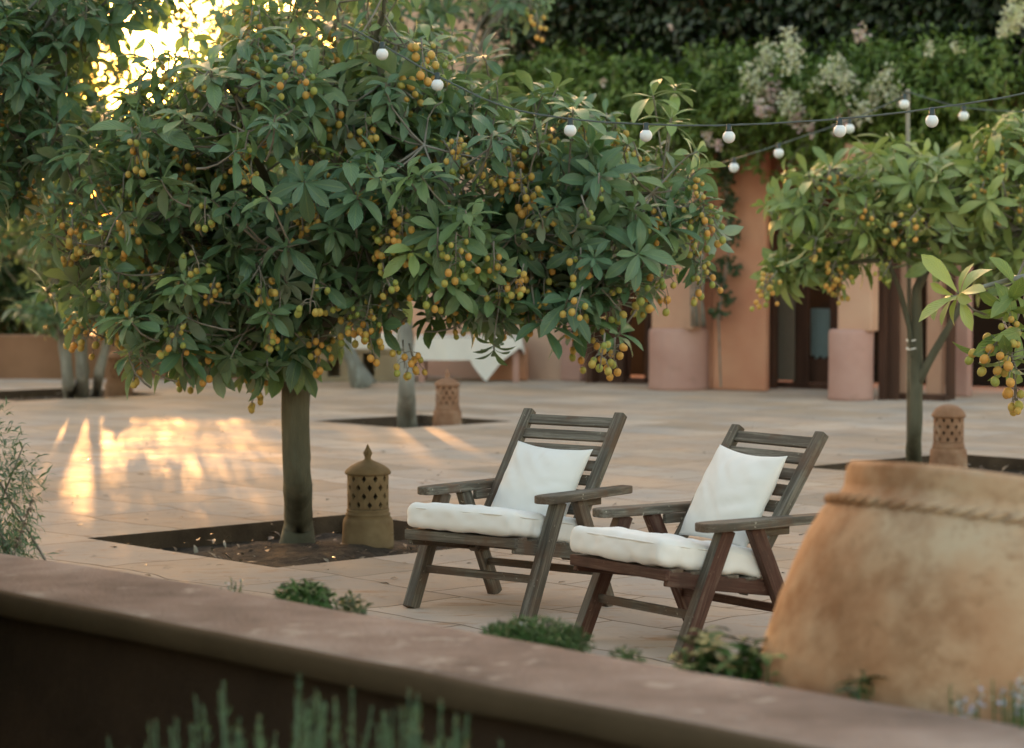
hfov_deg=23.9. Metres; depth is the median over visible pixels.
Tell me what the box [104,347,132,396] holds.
clay lantern
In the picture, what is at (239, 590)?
herb
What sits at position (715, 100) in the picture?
climbing vine
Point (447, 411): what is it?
clay lantern
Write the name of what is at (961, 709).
flowering herb
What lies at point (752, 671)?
leafy herb
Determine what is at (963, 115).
string lights
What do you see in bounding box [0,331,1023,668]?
patio
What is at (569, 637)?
feathery herb
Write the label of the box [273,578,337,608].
leafy herb
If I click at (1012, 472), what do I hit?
pit soil
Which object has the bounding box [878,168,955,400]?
door
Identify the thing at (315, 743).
lavender bush
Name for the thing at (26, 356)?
boundary wall
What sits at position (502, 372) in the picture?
masonry block
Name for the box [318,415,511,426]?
pit edge
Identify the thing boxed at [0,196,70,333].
evergreen tree
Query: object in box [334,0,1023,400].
house
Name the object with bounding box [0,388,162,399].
pit edge
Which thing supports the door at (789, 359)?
in the house
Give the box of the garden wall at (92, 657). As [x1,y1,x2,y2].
[0,553,1023,747]
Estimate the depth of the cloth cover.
31.38 m
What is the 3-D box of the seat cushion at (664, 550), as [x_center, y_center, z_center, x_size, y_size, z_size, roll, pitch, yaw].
[0.653,0.735,9.965,0.610,0.210,0.624,-2,3,-36]
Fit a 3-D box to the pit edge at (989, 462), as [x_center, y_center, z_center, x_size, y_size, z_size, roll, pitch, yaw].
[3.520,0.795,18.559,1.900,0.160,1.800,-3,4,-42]
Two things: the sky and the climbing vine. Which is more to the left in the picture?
the sky
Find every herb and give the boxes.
[220,577,242,592]
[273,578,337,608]
[333,590,372,614]
[479,613,597,652]
[607,644,647,662]
[666,625,757,678]
[704,634,787,686]
[832,668,889,702]
[949,682,984,718]
[987,672,1023,728]
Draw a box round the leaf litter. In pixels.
[0,393,1022,566]
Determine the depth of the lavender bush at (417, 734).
4.84 m
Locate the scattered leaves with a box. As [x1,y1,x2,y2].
[39,410,984,583]
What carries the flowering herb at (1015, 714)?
on the patio
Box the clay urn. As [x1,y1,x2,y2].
[757,460,1023,725]
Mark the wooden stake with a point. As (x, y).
(908, 253)
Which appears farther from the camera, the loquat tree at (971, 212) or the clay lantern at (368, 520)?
the loquat tree at (971, 212)
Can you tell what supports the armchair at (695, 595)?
on the patio
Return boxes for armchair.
[403,408,632,621]
[570,424,828,661]
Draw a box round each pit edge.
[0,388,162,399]
[89,515,415,548]
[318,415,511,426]
[813,455,1023,471]
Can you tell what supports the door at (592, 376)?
in the house
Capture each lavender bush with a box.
[107,718,296,747]
[147,671,372,747]
[256,687,461,747]
[374,688,469,747]
[445,737,502,747]
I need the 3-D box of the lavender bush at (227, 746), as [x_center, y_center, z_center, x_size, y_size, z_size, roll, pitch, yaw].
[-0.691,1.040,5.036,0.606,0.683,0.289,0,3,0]
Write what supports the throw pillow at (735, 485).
on the seat cushion at (664, 550)
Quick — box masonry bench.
[314,344,413,381]
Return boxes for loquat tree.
[0,0,193,243]
[0,0,316,398]
[24,0,743,543]
[158,0,554,427]
[242,144,376,387]
[749,109,1023,463]
[919,254,1023,415]
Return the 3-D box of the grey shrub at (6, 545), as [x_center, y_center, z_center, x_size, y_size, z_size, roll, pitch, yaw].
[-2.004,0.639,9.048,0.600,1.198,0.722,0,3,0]
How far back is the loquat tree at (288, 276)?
13.03 m
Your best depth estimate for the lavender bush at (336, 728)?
4.79 m
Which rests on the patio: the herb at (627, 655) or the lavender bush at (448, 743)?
the herb at (627, 655)
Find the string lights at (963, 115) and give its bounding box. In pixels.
[722,90,1023,171]
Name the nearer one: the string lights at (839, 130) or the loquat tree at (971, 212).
the string lights at (839, 130)
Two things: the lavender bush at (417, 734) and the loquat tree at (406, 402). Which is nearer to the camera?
the lavender bush at (417, 734)
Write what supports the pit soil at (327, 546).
in the pit edge at (254, 532)
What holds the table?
on the patio
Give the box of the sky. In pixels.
[81,0,328,215]
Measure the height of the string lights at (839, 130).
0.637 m
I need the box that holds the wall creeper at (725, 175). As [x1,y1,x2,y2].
[705,151,742,386]
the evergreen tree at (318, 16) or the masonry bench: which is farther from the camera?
the evergreen tree at (318, 16)
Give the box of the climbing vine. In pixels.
[471,0,1023,326]
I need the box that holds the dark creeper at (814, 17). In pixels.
[455,0,1023,108]
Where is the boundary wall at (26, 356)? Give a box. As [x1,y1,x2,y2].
[0,334,239,378]
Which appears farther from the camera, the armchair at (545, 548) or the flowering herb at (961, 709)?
the armchair at (545, 548)
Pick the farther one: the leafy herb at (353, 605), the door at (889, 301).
the door at (889, 301)
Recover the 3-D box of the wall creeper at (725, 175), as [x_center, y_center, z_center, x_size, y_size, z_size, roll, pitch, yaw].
[2.544,-1.278,29.020,0.467,2.878,0.239,0,3,0]
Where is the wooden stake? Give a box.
[906,89,915,439]
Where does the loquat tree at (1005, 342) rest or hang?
on the patio
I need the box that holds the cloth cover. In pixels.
[352,332,396,348]
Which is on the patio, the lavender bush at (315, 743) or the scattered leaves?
the scattered leaves
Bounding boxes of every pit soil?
[5,397,63,400]
[161,533,454,567]
[384,424,432,427]
[974,468,1023,475]
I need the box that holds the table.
[419,349,518,381]
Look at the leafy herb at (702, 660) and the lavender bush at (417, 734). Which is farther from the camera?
the leafy herb at (702, 660)
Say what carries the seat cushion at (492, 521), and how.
on the armchair at (545, 548)
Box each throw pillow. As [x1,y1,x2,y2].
[491,441,592,515]
[678,445,786,546]
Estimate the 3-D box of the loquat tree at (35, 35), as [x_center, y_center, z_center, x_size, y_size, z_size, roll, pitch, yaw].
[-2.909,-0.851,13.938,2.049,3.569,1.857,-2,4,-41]
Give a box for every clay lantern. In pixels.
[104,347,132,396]
[342,444,393,548]
[433,369,461,425]
[929,404,967,468]
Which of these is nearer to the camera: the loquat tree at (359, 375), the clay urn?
the clay urn
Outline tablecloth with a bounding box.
[413,334,525,380]
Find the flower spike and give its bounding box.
[11,499,37,555]
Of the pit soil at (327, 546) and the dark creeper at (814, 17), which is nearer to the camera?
the pit soil at (327, 546)
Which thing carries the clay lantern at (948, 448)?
on the pit soil at (1012, 472)
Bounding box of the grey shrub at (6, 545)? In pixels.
[0,395,58,559]
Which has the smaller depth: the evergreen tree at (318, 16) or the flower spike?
the flower spike
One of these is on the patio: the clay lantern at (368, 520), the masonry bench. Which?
the masonry bench
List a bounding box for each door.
[586,181,651,383]
[769,177,837,389]
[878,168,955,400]
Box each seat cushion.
[407,502,577,543]
[570,526,762,578]
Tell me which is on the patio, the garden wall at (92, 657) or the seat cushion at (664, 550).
the garden wall at (92, 657)
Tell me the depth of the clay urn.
5.70 m
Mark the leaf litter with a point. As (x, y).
(224, 544)
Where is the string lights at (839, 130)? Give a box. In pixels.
[344,24,1023,142]
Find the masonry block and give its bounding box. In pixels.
[483,347,527,379]
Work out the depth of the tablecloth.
31.20 m
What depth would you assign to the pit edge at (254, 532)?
14.50 m
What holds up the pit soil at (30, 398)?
in the pit edge at (9, 394)
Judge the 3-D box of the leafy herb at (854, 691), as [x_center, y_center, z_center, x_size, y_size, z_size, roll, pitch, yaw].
[0.817,1.006,5.660,0.152,0.650,0.245,1,3,25]
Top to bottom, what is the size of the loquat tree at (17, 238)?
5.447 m
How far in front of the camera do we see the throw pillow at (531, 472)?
11.19 m
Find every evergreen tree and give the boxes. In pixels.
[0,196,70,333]
[231,7,332,326]
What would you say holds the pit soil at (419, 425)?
in the pit edge at (388, 421)
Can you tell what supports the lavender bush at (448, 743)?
on the garden bed

